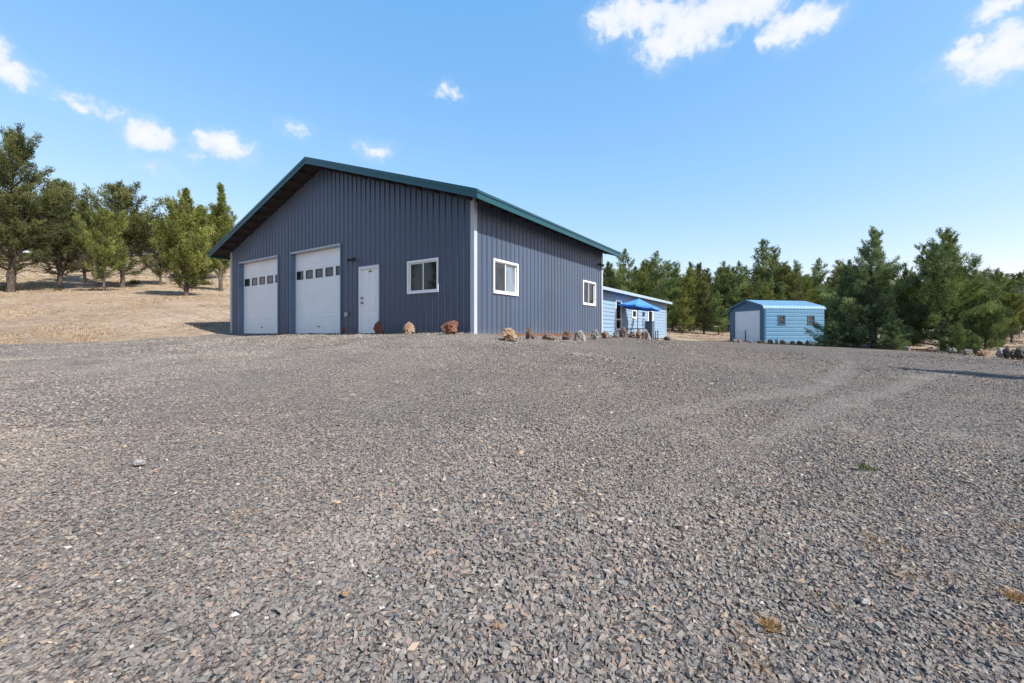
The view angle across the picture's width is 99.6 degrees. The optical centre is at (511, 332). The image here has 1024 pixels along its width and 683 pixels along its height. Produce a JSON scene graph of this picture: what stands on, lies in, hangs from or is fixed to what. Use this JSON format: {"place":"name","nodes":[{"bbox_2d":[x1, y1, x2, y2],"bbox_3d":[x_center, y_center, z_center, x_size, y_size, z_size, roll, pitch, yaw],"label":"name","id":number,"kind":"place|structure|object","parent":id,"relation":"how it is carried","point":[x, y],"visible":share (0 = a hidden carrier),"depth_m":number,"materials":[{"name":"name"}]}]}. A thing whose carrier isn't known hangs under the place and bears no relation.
{"place":"outdoors","nodes":[
{"label":"outdoors","id":0,"kind":"place"},
{"bbox_2d":[0,332,1023,682],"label":"gravel yard","id":1,"kind":"structure","parent":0,"point":[394,387],"depth_m":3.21,"materials":[{"name":"grey gravel"}]},
{"bbox_2d":[132,459,146,465],"bbox_3d":[-2.852,0.992,3.320,0.090,0.050,0.063,0,0,0],"label":"pebble","id":2,"kind":"object","parent":1,"relation":"on","point":[138,462],"visible":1,"depth_m":3.30,"materials":[{"name":"white stone"}]},
{"bbox_2d":[373,321,382,333],"bbox_3d":[-3.971,-0.138,12.864,0.287,0.486,0.249,0,0,-20],"label":"rock","id":3,"kind":"object","parent":1,"relation":"on","point":[378,329],"visible":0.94,"depth_m":12.79,"materials":[{"name":"brown stone"}]},
{"bbox_2d":[403,322,414,333],"bbox_3d":[-2.886,-0.114,12.102,0.352,0.408,0.263,0,0,38],"label":"rock","id":4,"kind":"object","parent":1,"relation":"on","point":[408,328],"visible":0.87,"depth_m":12.04,"materials":[{"name":"beige stone"}]},
{"bbox_2d":[209,157,620,336],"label":"metal workshop","id":5,"kind":"structure","parent":1,"relation":"on","point":[304,245],"depth_m":14.08,"materials":[{"name":"metal"}]},
{"bbox_2d":[238,255,278,334],"bbox_3d":[-10.333,-1.480,17.747,3.240,3.080,0.241,0,0,34],"label":"garage door","id":6,"kind":"structure","parent":5,"relation":"in","point":[258,279],"depth_m":17.96,"materials":[{"name":"white paint"}]},
{"bbox_2d":[290,243,341,333],"bbox_3d":[-6.991,-1.480,15.515,3.170,3.080,0.241,0,0,34],"label":"garage door","id":7,"kind":"structure","parent":5,"relation":"in","point":[315,273],"depth_m":15.67,"materials":[{"name":"white paint"}]},
{"bbox_2d":[357,264,379,333],"bbox_3d":[-4.537,-1.031,13.766,1.010,2.222,0.220,0,0,34],"label":"entry door","id":8,"kind":"structure","parent":5,"relation":"in","point":[368,276],"depth_m":13.82,"materials":[{"name":"white paint"}]},
{"bbox_2d":[407,257,437,293],"bbox_3d":[-2.548,-1.625,12.449,1.250,0.960,0.105,0,0,34],"label":"window","id":9,"kind":"structure","parent":5,"relation":"in","point":[422,275],"depth_m":12.44,"materials":[{"name":"glass"}]},
{"bbox_2d":[493,258,518,295],"bbox_3d":[-0.197,-1.600,12.607,0.105,0.970,1.270,0,0,34],"label":"window","id":10,"kind":"structure","parent":5,"relation":"in","point":[505,273],"depth_m":12.61,"materials":[{"name":"grey glass"}]},
{"bbox_2d":[583,280,595,305],"bbox_3d":[3.100,-1.600,17.512,0.105,0.970,1.270,0,0,34],"label":"window","id":11,"kind":"structure","parent":5,"relation":"in","point":[589,288],"depth_m":17.62,"materials":[{"name":"white plastic"}]},
{"bbox_2d":[441,320,458,334],"bbox_3d":[-1.576,-0.120,11.306,0.400,0.414,0.454,0,0,19],"label":"rock","id":12,"kind":"object","parent":1,"relation":"on","point":[449,327],"visible":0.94,"depth_m":11.14,"materials":[{"name":"stone"}]},
{"bbox_2d":[493,622,502,628],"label":"pebble","id":13,"kind":"object","parent":1,"relation":"on","point":[498,625],"visible":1,"depth_m":1.77,"materials":[{"name":"beige stone"}]},
{"bbox_2d":[502,328,517,340],"bbox_3d":[-0.046,0.059,10.575,0.393,0.387,0.318,0,0,0],"label":"rock","id":14,"kind":"object","parent":1,"relation":"on","point":[508,334],"visible":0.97,"depth_m":10.48,"materials":[{"name":"beige stone"}]},
{"bbox_2d":[526,327,533,339],"bbox_3d":[0.468,0.025,11.361,0.199,0.405,0.200,0,0,40],"label":"rock","id":15,"kind":"object","parent":1,"relation":"on","point":[529,334],"visible":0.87,"depth_m":11.31,"materials":[{"name":"brown stone"}]},
{"bbox_2d":[542,332,555,339],"bbox_3d":[1.043,0.100,12.206,0.338,0.264,0.323,0,0,-30],"label":"rock","id":16,"kind":"object","parent":1,"relation":"on","point":[548,336],"visible":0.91,"depth_m":12.12,"materials":[{"name":"beige stone"}]},
{"bbox_2d":[562,330,571,339],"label":"rock","id":17,"kind":"object","parent":1,"relation":"on","point":[567,335],"visible":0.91,"depth_m":13.04,"materials":[{"name":"brown stone"}]},
{"bbox_2d":[574,330,581,340],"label":"rock","id":18,"kind":"object","parent":1,"relation":"on","point":[577,335],"visible":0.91,"depth_m":13.73,"materials":[{"name":"grey stone"}]},
{"bbox_2d":[591,329,599,338],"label":"rock","id":19,"kind":"object","parent":1,"relation":"on","point":[595,334],"visible":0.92,"depth_m":14.81,"materials":[{"name":"grey stone"}]},
{"bbox_2d":[601,330,609,338],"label":"rock","id":20,"kind":"object","parent":1,"relation":"on","point":[605,334],"visible":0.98,"depth_m":15.60,"materials":[{"name":"brown stone"}]},
{"bbox_2d":[220,392,1022,681],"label":"straw litter","id":21,"kind":"object","parent":1,"relation":"on","point":[872,539],"visible":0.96,"depth_m":2.16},
{"bbox_2d":[620,327,626,337],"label":"rock","id":22,"kind":"object","parent":1,"relation":"on","point":[623,332],"visible":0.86,"depth_m":17.20,"materials":[{"name":"brown stone"}]},
{"bbox_2d":[618,299,659,338],"bbox_3d":[6.872,-0.811,23.600,2.127,2.310,2.143,0,0,0],"label":"patio umbrella","id":23,"kind":"object","parent":1,"relation":"on","point":[638,304],"visible":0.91,"depth_m":23.27,"materials":[{"name":"fabric"}]},
{"bbox_2d":[645,321,654,338],"bbox_3d":[7.570,-0.149,23.794,0.430,1.000,0.485,0,0,34],"label":"utility cabinet","id":24,"kind":"object","parent":1,"relation":"on","point":[650,327],"visible":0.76,"depth_m":23.61,"materials":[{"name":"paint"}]},
{"bbox_2d":[746,606,787,633],"bbox_3d":[1.088,1.231,1.836,0.162,0.043,0.185,0,0,0],"label":"weed","id":25,"kind":"object","parent":1,"relation":"on","point":[768,623],"visible":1,"depth_m":1.84,"materials":[{"name":"plant"}]},
{"bbox_2d":[860,597,870,605],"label":"pebble","id":26,"kind":"object","parent":1,"relation":"on","point":[864,601],"visible":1,"depth_m":1.96,"materials":[{"name":"white stone"}]},
{"bbox_2d":[853,462,880,471],"bbox_3d":[2.957,1.107,3.614,0.191,0.064,0.195,0,0,-41],"label":"weed","id":27,"kind":"object","parent":1,"relation":"on","point":[867,468],"visible":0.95,"depth_m":3.60,"materials":[{"name":"green plant"}]},
{"bbox_2d":[992,586,1023,602],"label":"weed","id":28,"kind":"object","parent":1,"relation":"on","point":[1013,595],"visible":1,"depth_m":2.05,"materials":[{"name":"plant"}]},
{"bbox_2d":[0,252,1023,360],"bbox_3d":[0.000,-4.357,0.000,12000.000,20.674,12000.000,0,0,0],"label":"ground","id":29,"kind":"structure","parent":0,"point":[172,316],"depth_m":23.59,"materials":[{"name":"plant"}]},
{"bbox_2d":[0,122,97,291],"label":"juniper tree","id":30,"kind":"object","parent":29,"relation":"on","point":[14,222],"visible":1,"depth_m":30.18,"materials":[{"name":"green plant"}]},
{"bbox_2d":[3,169,101,288],"bbox_3d":[-36.302,-7.800,34.674,9.930,9.327,7.184,0,0,33],"label":"juniper tree","id":31,"kind":"object","parent":29,"relation":"on","point":[62,249],"visible":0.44,"depth_m":34.36,"materials":[{"name":"green plant"}]},
{"bbox_2d":[47,198,99,282],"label":"juniper tree","id":32,"kind":"object","parent":29,"relation":"on","point":[84,278],"visible":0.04,"depth_m":40.24,"materials":[{"name":"green plant"}]},
{"bbox_2d":[52,206,136,290],"bbox_3d":[-30.230,-6.090,32.013,3.925,6.511,5.426,0,0,31],"label":"juniper tree","id":33,"kind":"object","parent":29,"relation":"on","point":[99,248],"visible":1,"depth_m":31.83,"materials":[{"name":"green plant"}]},
{"bbox_2d":[50,179,165,287],"bbox_3d":[-33.344,-8.291,37.248,10.081,9.679,7.294,0,0,-22],"label":"juniper tree","id":34,"kind":"object","parent":29,"relation":"on","point":[122,198],"visible":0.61,"depth_m":36.89,"materials":[{"name":"green plant"}]},
{"bbox_2d":[131,215,172,284],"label":"juniper tree","id":35,"kind":"object","parent":29,"relation":"on","point":[159,271],"visible":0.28,"depth_m":40.34,"materials":[{"name":"green plant"}]},
{"bbox_2d":[136,187,225,295],"bbox_3d":[-22.729,-6.178,30.007,5.498,7.926,5.753,0,0,-40],"label":"juniper tree","id":36,"kind":"object","parent":29,"relation":"on","point":[184,236],"visible":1,"depth_m":29.26,"materials":[{"name":"green plant"}]},
{"bbox_2d":[197,205,224,276],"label":"juniper tree","id":37,"kind":"object","parent":29,"relation":"on","point":[209,267],"visible":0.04,"depth_m":47.54,"materials":[{"name":"green plant"}]},
{"bbox_2d":[205,182,232,290],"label":"juniper tree","id":38,"kind":"object","parent":29,"relation":"on","point":[221,210],"visible":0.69,"depth_m":35.99,"materials":[{"name":"green plant"}]},
{"bbox_2d":[227,211,237,227],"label":"juniper tree","id":39,"kind":"object","parent":29,"relation":"on","point":[234,218],"visible":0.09,"depth_m":73.74,"materials":[{"name":"green plant"}]},
{"bbox_2d":[603,261,615,287],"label":"conifer tree","id":40,"kind":"object","parent":29,"relation":"on","point":[607,271],"visible":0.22,"depth_m":47.71,"materials":[{"name":"green plant"}]},
{"bbox_2d":[605,248,644,293],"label":"conifer tree","id":41,"kind":"object","parent":29,"relation":"on","point":[622,271],"visible":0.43,"depth_m":46.56,"materials":[{"name":"green plant"}]},
{"bbox_2d":[625,274,642,292],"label":"conifer tree","id":42,"kind":"object","parent":29,"relation":"on","point":[635,278],"visible":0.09,"depth_m":56.23,"materials":[{"name":"green plant"}]},
{"bbox_2d":[603,286,671,337],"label":"blue house","id":43,"kind":"structure","parent":29,"relation":"on","point":[616,317],"depth_m":24.93,"materials":[{"name":"blue wood"}]},
{"bbox_2d":[615,300,621,329],"bbox_3d":[5.824,-0.975,23.721,0.075,1.658,0.958,0,0,34],"label":"window","id":44,"kind":"structure","parent":43,"relation":"in","point":[618,310],"depth_m":23.79,"materials":[{"name":"white plastic"}]},
{"bbox_2d":[631,310,636,318],"bbox_3d":[7.309,-1.140,25.927,0.075,0.560,0.896,0,0,34],"label":"window","id":45,"kind":"structure","parent":43,"relation":"in","point":[634,312],"depth_m":26.04,"materials":[{"name":"white plastic"}]},
{"bbox_2d":[647,311,652,320],"bbox_3d":[9.151,-1.100,28.667,0.075,0.992,1.208,0,0,34],"label":"window","id":46,"kind":"structure","parent":43,"relation":"in","point":[650,313],"depth_m":28.78,"materials":[{"name":"white plastic"}]},
{"bbox_2d":[632,266,654,295],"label":"conifer tree","id":47,"kind":"object","parent":29,"relation":"on","point":[644,285],"visible":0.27,"depth_m":49.78,"materials":[{"name":"green plant"}]},
{"bbox_2d":[639,258,650,282],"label":"conifer tree","id":48,"kind":"object","parent":29,"relation":"on","point":[646,263],"visible":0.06,"depth_m":73.29,"materials":[{"name":"green plant"}]},
{"bbox_2d":[641,263,662,297],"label":"conifer tree","id":49,"kind":"object","parent":29,"relation":"on","point":[649,266],"visible":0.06,"depth_m":60.89,"materials":[{"name":"green plant"}]},
{"bbox_2d":[643,250,679,324],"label":"conifer tree","id":50,"kind":"object","parent":29,"relation":"on","point":[656,274],"visible":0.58,"depth_m":45.77,"materials":[{"name":"green plant"}]},
{"bbox_2d":[658,294,671,325],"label":"conifer tree","id":51,"kind":"object","parent":29,"relation":"on","point":[661,298],"visible":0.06,"depth_m":42.45,"materials":[{"name":"green plant"}]},
{"bbox_2d":[661,260,681,282],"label":"conifer tree","id":52,"kind":"object","parent":29,"relation":"on","point":[668,270],"visible":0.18,"depth_m":81.53,"materials":[{"name":"green plant"}]},
{"bbox_2d":[663,277,681,330],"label":"conifer tree","id":53,"kind":"object","parent":29,"relation":"on","point":[675,294],"visible":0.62,"depth_m":45.95,"materials":[{"name":"green plant"}]},
{"bbox_2d":[667,260,681,329],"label":"conifer tree","id":54,"kind":"object","parent":29,"relation":"on","point":[674,274],"visible":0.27,"depth_m":49.73,"materials":[{"name":"green plant"}]},
{"bbox_2d":[672,286,695,333],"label":"conifer tree","id":55,"kind":"object","parent":29,"relation":"on","point":[686,310],"visible":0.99,"depth_m":43.21,"materials":[{"name":"green plant"}]},
{"bbox_2d":[671,261,712,331],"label":"conifer tree","id":56,"kind":"object","parent":29,"relation":"on","point":[690,272],"visible":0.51,"depth_m":46.41,"materials":[{"name":"green plant"}]},
{"bbox_2d":[692,263,708,325],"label":"conifer tree","id":57,"kind":"object","parent":29,"relation":"on","point":[698,268],"visible":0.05,"depth_m":59.56,"materials":[{"name":"green plant"}]},
{"bbox_2d":[692,282,719,333],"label":"conifer tree","id":58,"kind":"object","parent":29,"relation":"on","point":[702,308],"visible":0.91,"depth_m":44.24,"materials":[{"name":"green plant"}]},
{"bbox_2d":[695,272,716,324],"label":"conifer tree","id":59,"kind":"object","parent":29,"relation":"on","point":[705,277],"visible":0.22,"depth_m":51.52,"materials":[{"name":"green plant"}]},
{"bbox_2d":[700,267,715,292],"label":"conifer tree","id":60,"kind":"object","parent":29,"relation":"on","point":[707,270],"visible":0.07,"depth_m":61.63,"materials":[{"name":"green plant"}]},
{"bbox_2d":[701,291,729,334],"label":"conifer tree","id":61,"kind":"object","parent":29,"relation":"on","point":[715,305],"visible":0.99,"depth_m":42.97,"materials":[{"name":"green plant"}]},
{"bbox_2d":[708,267,731,329],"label":"conifer tree","id":62,"kind":"object","parent":29,"relation":"on","point":[722,287],"visible":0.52,"depth_m":49.95,"materials":[{"name":"green plant"}]},
{"bbox_2d":[709,271,731,321],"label":"conifer tree","id":63,"kind":"object","parent":29,"relation":"on","point":[714,281],"visible":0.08,"depth_m":56.06,"materials":[{"name":"green plant"}]},
{"bbox_2d":[720,283,747,328],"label":"conifer tree","id":64,"kind":"object","parent":29,"relation":"on","point":[735,296],"visible":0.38,"depth_m":46.90,"materials":[{"name":"green plant"}]},
{"bbox_2d":[719,260,758,317],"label":"conifer tree","id":65,"kind":"object","parent":29,"relation":"on","point":[740,279],"visible":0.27,"depth_m":48.99,"materials":[{"name":"green plant"}]},
{"bbox_2d":[741,284,759,301],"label":"conifer tree","id":66,"kind":"object","parent":29,"relation":"on","point":[749,296],"visible":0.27,"depth_m":47.15,"materials":[{"name":"green plant"}]},
{"bbox_2d":[740,237,778,299],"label":"conifer tree","id":67,"kind":"object","parent":29,"relation":"on","point":[757,276],"visible":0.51,"depth_m":49.59,"materials":[{"name":"green plant"}]},
{"bbox_2d":[757,282,775,299],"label":"conifer tree","id":68,"kind":"object","parent":29,"relation":"on","point":[765,291],"visible":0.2,"depth_m":47.04,"materials":[{"name":"green plant"}]},
{"bbox_2d":[758,246,785,300],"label":"conifer tree","id":69,"kind":"object","parent":29,"relation":"on","point":[775,257],"visible":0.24,"depth_m":50.49,"materials":[{"name":"green plant"}]},
{"bbox_2d":[729,300,825,342],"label":"metal shed","id":70,"kind":"structure","parent":29,"relation":"on","point":[767,320],"depth_m":26.60,"materials":[{"name":"metal"}]},
{"bbox_2d":[735,310,759,341],"bbox_3d":[14.875,-0.230,27.404,0.043,2.320,2.220,0,0,-12],"label":"roll up door","id":71,"kind":"structure","parent":70,"relation":"in","point":[747,323],"depth_m":27.41,"materials":[{"name":"metal"}]},
{"bbox_2d":[778,315,785,324],"bbox_3d":[16.327,-0.780,26.231,0.540,0.620,0.055,0,0,-12],"label":"window","id":72,"kind":"structure","parent":70,"relation":"in","point":[781,318],"depth_m":26.24,"materials":[{"name":"grey glass"}]},
{"bbox_2d":[807,315,814,324],"bbox_3d":[18.411,-0.780,26.676,0.540,0.620,0.055,0,0,-12],"label":"window","id":73,"kind":"structure","parent":70,"relation":"in","point":[810,318],"depth_m":26.67,"materials":[{"name":"grey glass"}]},
{"bbox_2d":[775,281,787,300],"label":"conifer tree","id":74,"kind":"object","parent":29,"relation":"on","point":[781,291],"visible":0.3,"depth_m":45.28,"materials":[{"name":"green plant"}]},
{"bbox_2d":[775,261,802,300],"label":"conifer tree","id":75,"kind":"object","parent":29,"relation":"on","point":[787,278],"visible":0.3,"depth_m":49.59,"materials":[{"name":"green plant"}]},
{"bbox_2d":[789,259,803,277],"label":"conifer tree","id":76,"kind":"object","parent":29,"relation":"on","point":[796,265],"visible":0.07,"depth_m":81.68,"materials":[{"name":"green plant"}]},
{"bbox_2d":[788,268,804,299],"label":"conifer tree","id":77,"kind":"object","parent":29,"relation":"on","point":[797,270],"visible":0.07,"depth_m":52.03,"materials":[{"name":"green plant"}]},
{"bbox_2d":[784,280,810,300],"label":"conifer tree","id":78,"kind":"object","parent":29,"relation":"on","point":[795,292],"visible":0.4,"depth_m":43.34,"materials":[{"name":"green plant"}]},
{"bbox_2d":[793,276,824,316],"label":"conifer tree","id":79,"kind":"object","parent":29,"relation":"on","point":[806,293],"visible":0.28,"depth_m":45.77,"materials":[{"name":"green plant"}]},
{"bbox_2d":[807,257,834,321],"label":"conifer tree","id":80,"kind":"object","parent":29,"relation":"on","point":[817,280],"visible":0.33,"depth_m":47.87,"materials":[{"name":"green plant"}]},
{"bbox_2d":[817,296,831,332],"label":"conifer tree","id":81,"kind":"object","parent":29,"relation":"on","point":[823,300],"visible":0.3,"depth_m":44.50,"materials":[{"name":"green plant"}]},
{"bbox_2d":[809,318,849,346],"bbox_3d":[16.201,0.014,22.133,1.696,1.605,1.214,0,0,41],"label":"fir bush","id":82,"kind":"object","parent":29,"relation":"on","point":[830,338],"visible":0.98,"depth_m":21.85,"materials":[{"name":"green plant"}]},
{"bbox_2d":[824,276,842,317],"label":"conifer tree","id":83,"kind":"object","parent":29,"relation":"on","point":[833,282],"visible":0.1,"depth_m":47.12,"materials":[{"name":"green plant"}]},
{"bbox_2d":[829,259,844,276],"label":"conifer tree","id":84,"kind":"object","parent":29,"relation":"on","point":[838,267],"visible":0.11,"depth_m":87.33,"materials":[{"name":"green plant"}]},
{"bbox_2d":[804,266,876,346],"bbox_3d":[17.620,-1.298,23.086,2.418,4.506,3.377,0,0,-19],"label":"fir tree","id":85,"kind":"object","parent":29,"relation":"on","point":[833,313],"visible":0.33,"depth_m":22.61,"materials":[{"name":"green plant"}]},
{"bbox_2d":[828,263,855,287],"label":"conifer tree","id":86,"kind":"object","parent":29,"relation":"on","point":[840,269],"visible":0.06,"depth_m":59.91,"materials":[{"name":"green plant"}]},
{"bbox_2d":[816,225,928,347],"bbox_3d":[18.743,-2.222,21.786,5.861,6.631,4.196,0,0,0],"label":"fir tree","id":87,"kind":"object","parent":29,"relation":"on","point":[877,287],"visible":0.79,"depth_m":21.67,"materials":[{"name":"green plant"}]},
{"bbox_2d":[872,312,912,349],"bbox_3d":[17.370,-0.052,19.801,1.437,1.900,2.008,0,0,29],"label":"fir bush","id":88,"kind":"object","parent":29,"relation":"on","point":[893,339],"visible":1,"depth_m":19.75,"materials":[{"name":"green plant"}]},
{"bbox_2d":[892,266,929,346],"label":"fir tree","id":89,"kind":"object","parent":29,"relation":"on","point":[901,298],"visible":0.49,"depth_m":21.34,"materials":[{"name":"green plant"}]},
{"bbox_2d":[879,226,1013,350],"bbox_3d":[19.841,-1.915,20.110,3.290,6.092,5.022,0,0,0],"label":"fir tree","id":90,"kind":"object","parent":29,"relation":"on","point":[948,285],"visible":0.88,"depth_m":19.56,"materials":[{"name":"green plant"}]},
{"bbox_2d":[946,348,957,353],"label":"rock","id":91,"kind":"object","parent":29,"relation":"on","point":[952,350],"visible":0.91,"depth_m":17.16,"materials":[{"name":"grey stone"}]},
{"bbox_2d":[936,322,978,352],"bbox_3d":[18.296,0.232,17.828,0.987,1.395,1.506,0,0,-8],"label":"fir bush","id":92,"kind":"object","parent":29,"relation":"on","point":[959,334],"visible":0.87,"depth_m":17.72,"materials":[{"name":"green plant"}]},
{"bbox_2d":[963,349,972,354],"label":"rock","id":93,"kind":"object","parent":29,"relation":"on","point":[968,352],"visible":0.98,"depth_m":16.62,"materials":[{"name":"grey stone"}]},
{"bbox_2d":[963,334,989,354],"bbox_3d":[18.087,0.484,16.875,0.625,0.884,0.954,0,0,14],"label":"fir bush","id":94,"kind":"object","parent":29,"relation":"on","point":[974,341],"visible":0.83,"depth_m":16.86,"materials":[{"name":"green plant"}]},
{"bbox_2d":[965,268,990,287],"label":"conifer tree","id":95,"kind":"object","parent":29,"relation":"on","point":[971,277],"visible":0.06,"depth_m":72.52,"materials":[{"name":"green plant"}]},
{"bbox_2d":[977,349,989,355],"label":"rock","id":96,"kind":"object","parent":29,"relation":"on","point":[982,352],"visible":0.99,"depth_m":16.20,"materials":[{"name":"beige stone"}]},
{"bbox_2d":[973,272,1006,327],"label":"conifer tree","id":97,"kind":"object","parent":29,"relation":"on","point":[985,276],"visible":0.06,"depth_m":58.24,"materials":[{"name":"green plant"}]},
{"bbox_2d":[961,291,1021,351],"bbox_3d":[20.381,-0.399,18.618,2.089,2.839,1.369,0,0,29],"label":"fir tree","id":98,"kind":"object","parent":29,"relation":"on","point":[988,332],"visible":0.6,"depth_m":18.38,"materials":[{"name":"green plant"}]},
{"bbox_2d":[995,348,1003,356],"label":"rock","id":99,"kind":"object","parent":29,"relation":"on","point":[998,353],"visible":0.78,"depth_m":15.87,"materials":[{"name":"grey stone"}]},
{"bbox_2d":[977,267,1023,333],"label":"conifer tree","id":100,"kind":"object","parent":29,"relation":"on","point":[1001,282],"visible":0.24,"depth_m":37.86,"materials":[{"name":"green plant"}]},
{"bbox_2d":[1002,346,1010,357],"bbox_3d":[17.826,0.712,15.616,0.253,0.471,0.213,0,0,-43],"label":"rock","id":101,"kind":"object","parent":29,"relation":"on","point":[1005,351],"visible":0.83,"depth_m":15.55,"materials":[{"name":"grey stone"}]},
{"bbox_2d":[993,292,1023,342],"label":"juniper tree","id":102,"kind":"object","parent":29,"relation":"on","point":[1011,300],"visible":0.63,"depth_m":29.78,"materials":[{"name":"green plant"}]},
{"bbox_2d":[1009,349,1015,358],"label":"rock","id":103,"kind":"object","parent":29,"relation":"on","point":[1012,354],"visible":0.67,"depth_m":15.26,"materials":[{"name":"brown stone"}]},
{"bbox_2d":[1012,272,1023,331],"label":"conifer tree","id":104,"kind":"object","parent":29,"relation":"on","point":[1019,274],"visible":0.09,"depth_m":68.02,"materials":[{"name":"green plant"}]},
{"bbox_2d":[1014,277,1023,331],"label":"conifer tree","id":105,"kind":"object","parent":29,"relation":"on","point":[1018,283],"visible":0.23,"depth_m":54.69,"materials":[{"name":"green plant"}]},
{"bbox_2d":[1015,347,1023,359],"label":"rock","id":106,"kind":"object","parent":29,"relation":"on","point":[1019,353],"visible":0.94,"depth_m":14.96,"materials":[{"name":"grey stone"}]},
{"bbox_2d":[0,0,1023,332],"label":"sky","id":107,"kind":"structure","parent":0,"point":[694,131],"materials":[{"name":"blue"}]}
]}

